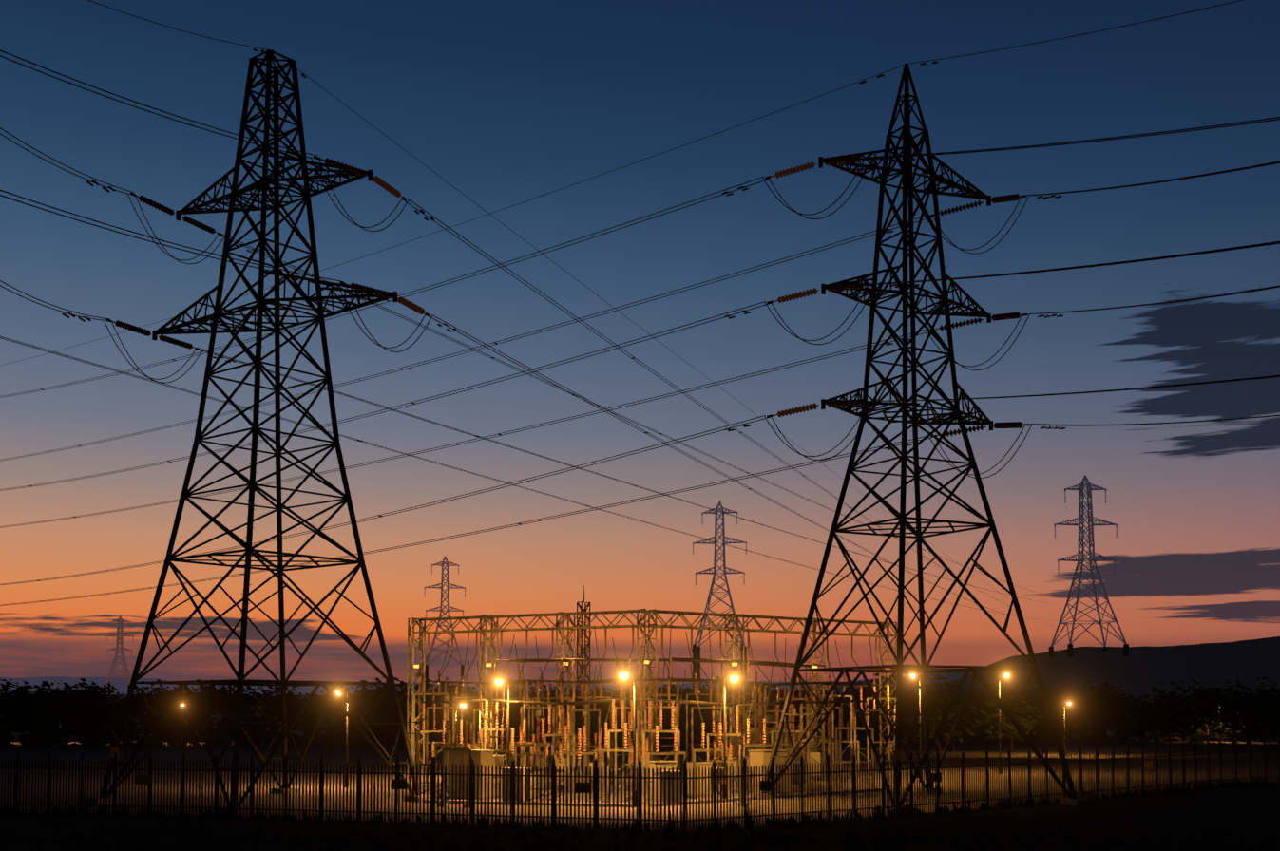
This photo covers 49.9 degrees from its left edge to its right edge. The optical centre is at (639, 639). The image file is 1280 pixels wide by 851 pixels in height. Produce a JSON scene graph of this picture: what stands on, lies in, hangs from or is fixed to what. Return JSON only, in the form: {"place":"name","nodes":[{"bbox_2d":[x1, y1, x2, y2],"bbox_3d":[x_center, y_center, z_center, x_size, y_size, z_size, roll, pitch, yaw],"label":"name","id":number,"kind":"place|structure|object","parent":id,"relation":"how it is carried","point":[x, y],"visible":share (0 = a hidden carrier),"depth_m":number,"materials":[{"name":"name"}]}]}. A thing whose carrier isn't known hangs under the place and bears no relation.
{"place":"outdoors","nodes":[
{"label":"outdoors","id":0,"kind":"place"},
{"bbox_2d":[0,676,870,696],"bbox_3d":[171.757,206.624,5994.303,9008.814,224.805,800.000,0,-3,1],"label":"hills","id":1,"kind":"structure","parent":0,"point":[120,685],"depth_m":5900.69,"materials":[{"name":"grey"}]},
{"bbox_2d":[13,671,972,700],"bbox_3d":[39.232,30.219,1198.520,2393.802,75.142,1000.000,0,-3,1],"label":"hills","id":2,"kind":"structure","parent":0,"point":[951,677],"depth_m":977.18,"materials":[{"name":"grey"}]},
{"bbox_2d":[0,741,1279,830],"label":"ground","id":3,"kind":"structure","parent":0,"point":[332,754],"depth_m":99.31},
{"bbox_2d":[85,48,432,815],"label":"tower","id":4,"kind":"structure","parent":3,"relation":"on","point":[308,191],"depth_m":68.74,"materials":[{"name":"metal"}]},
{"bbox_2d":[336,688,349,787],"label":"sodium lamp","id":5,"kind":"object","parent":3,"relation":"on","point":[347,742],"visible":0.65,"depth_m":81.11,"materials":[{"name":"grey metal"}]},
{"bbox_2d":[455,703,465,748],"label":"sodium lamp","id":6,"kind":"object","parent":3,"relation":"on","point":[462,704],"visible":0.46,"depth_m":91.01,"materials":[{"name":"grey metal"}]},
{"bbox_2d":[496,677,509,767],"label":"sodium lamp","id":7,"kind":"object","parent":3,"relation":"on","point":[499,681],"visible":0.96,"depth_m":70.99,"materials":[{"name":"grey metal"}]},
{"bbox_2d":[576,585,590,769],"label":"lightning mast","id":8,"kind":"object","parent":3,"relation":"on","point":[582,654],"visible":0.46,"depth_m":106.98,"materials":[{"name":"metal"}]},
{"bbox_2d":[620,670,636,807],"bbox_3d":[-0.528,4.710,64.874,0.808,6.428,0.329,1,-3,-14],"label":"sodium lamp","id":9,"kind":"object","parent":3,"relation":"on","point":[623,675],"visible":0.92,"depth_m":64.86,"materials":[{"name":"grey metal"}]},
{"bbox_2d":[0,739,1279,831],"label":"palisade fence","id":10,"kind":"object","parent":3,"relation":"on","point":[397,784],"visible":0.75,"depth_m":58.16,"materials":[{"name":"grey metal"}]},
{"bbox_2d":[399,609,902,807],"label":"electrical substation","id":11,"kind":"object","parent":3,"relation":"on","point":[754,747],"visible":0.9,"depth_m":81.48,"materials":[{"name":"metal"}]},
{"bbox_2d":[413,659,818,668],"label":"gantry floodlights","id":12,"kind":"object","parent":11,"relation":"on","point":[646,662],"visible":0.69,"depth_m":91.24,"materials":[{"name":"grey"}]},
{"bbox_2d":[722,673,737,799],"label":"sodium lamp","id":13,"kind":"object","parent":3,"relation":"on","point":[734,678],"visible":0.85,"depth_m":68.80,"materials":[{"name":"grey metal"}]},
{"bbox_2d":[909,673,921,783],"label":"sodium lamp","id":14,"kind":"object","parent":3,"relation":"on","point":[912,676],"visible":0.56,"depth_m":86.56,"materials":[{"name":"grey metal"}]},
{"bbox_2d":[748,62,1093,814],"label":"tower","id":15,"kind":"structure","parent":3,"relation":"on","point":[867,407],"depth_m":69.15,"materials":[{"name":"metal"}]},
{"bbox_2d":[0,0,1279,630],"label":"conductors","id":16,"kind":"object","parent":15,"relation":"on","point":[431,217],"visible":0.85,"depth_m":77.11,"materials":[{"name":"grey"}]},
{"bbox_2d":[998,672,1009,774],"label":"sodium lamp","id":17,"kind":"object","parent":3,"relation":"on","point":[1006,675],"visible":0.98,"depth_m":98.41,"materials":[{"name":"grey metal"}]},
{"bbox_2d":[1063,701,1070,756],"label":"sodium lamp","id":18,"kind":"object","parent":3,"relation":"on","point":[1069,703],"visible":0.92,"depth_m":138.04,"materials":[{"name":"grey metal"}]},
{"bbox_2d":[0,740,1279,850],"bbox_3d":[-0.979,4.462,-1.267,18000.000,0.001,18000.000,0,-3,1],"label":"ground","id":19,"kind":"structure","parent":0,"point":[1250,814],"depth_m":52.03,"materials":[{"name":"black plant"}]},
{"bbox_2d":[103,615,133,699],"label":"pylon","id":20,"kind":"object","parent":19,"relation":"on","point":[121,648],"visible":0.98,"depth_m":730.59,"materials":[{"name":"grey metal"}]},
{"bbox_2d":[423,555,465,690],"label":"pylon","id":21,"kind":"object","parent":19,"relation":"on","point":[440,610],"visible":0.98,"depth_m":463.08,"materials":[{"name":"grey metal"}]},
{"bbox_2d":[0,672,1279,752],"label":"hedgerow trees","id":22,"kind":"object","parent":19,"relation":"on","point":[80,713],"visible":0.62,"depth_m":173.57,"materials":[{"name":"brown plant"}]},
{"bbox_2d":[692,501,746,691],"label":"pylon","id":23,"kind":"object","parent":19,"relation":"on","point":[697,653],"visible":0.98,"depth_m":350.49,"materials":[{"name":"grey metal"}]},
{"bbox_2d":[0,636,1279,741],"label":"hill terrain","id":24,"kind":"structure","parent":0,"point":[1141,672],"depth_m":260.87,"materials":[{"name":"grey"}]},
{"bbox_2d":[1048,476,1128,657],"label":"pylon","id":25,"kind":"object","parent":24,"relation":"on","point":[1089,489],"visible":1,"depth_m":297.90,"materials":[{"name":"grey metal"}]},
{"bbox_2d":[0,0,1279,687],"label":"sky","id":26,"kind":"structure","parent":0,"point":[510,103],"materials":[{"name":"blue"}]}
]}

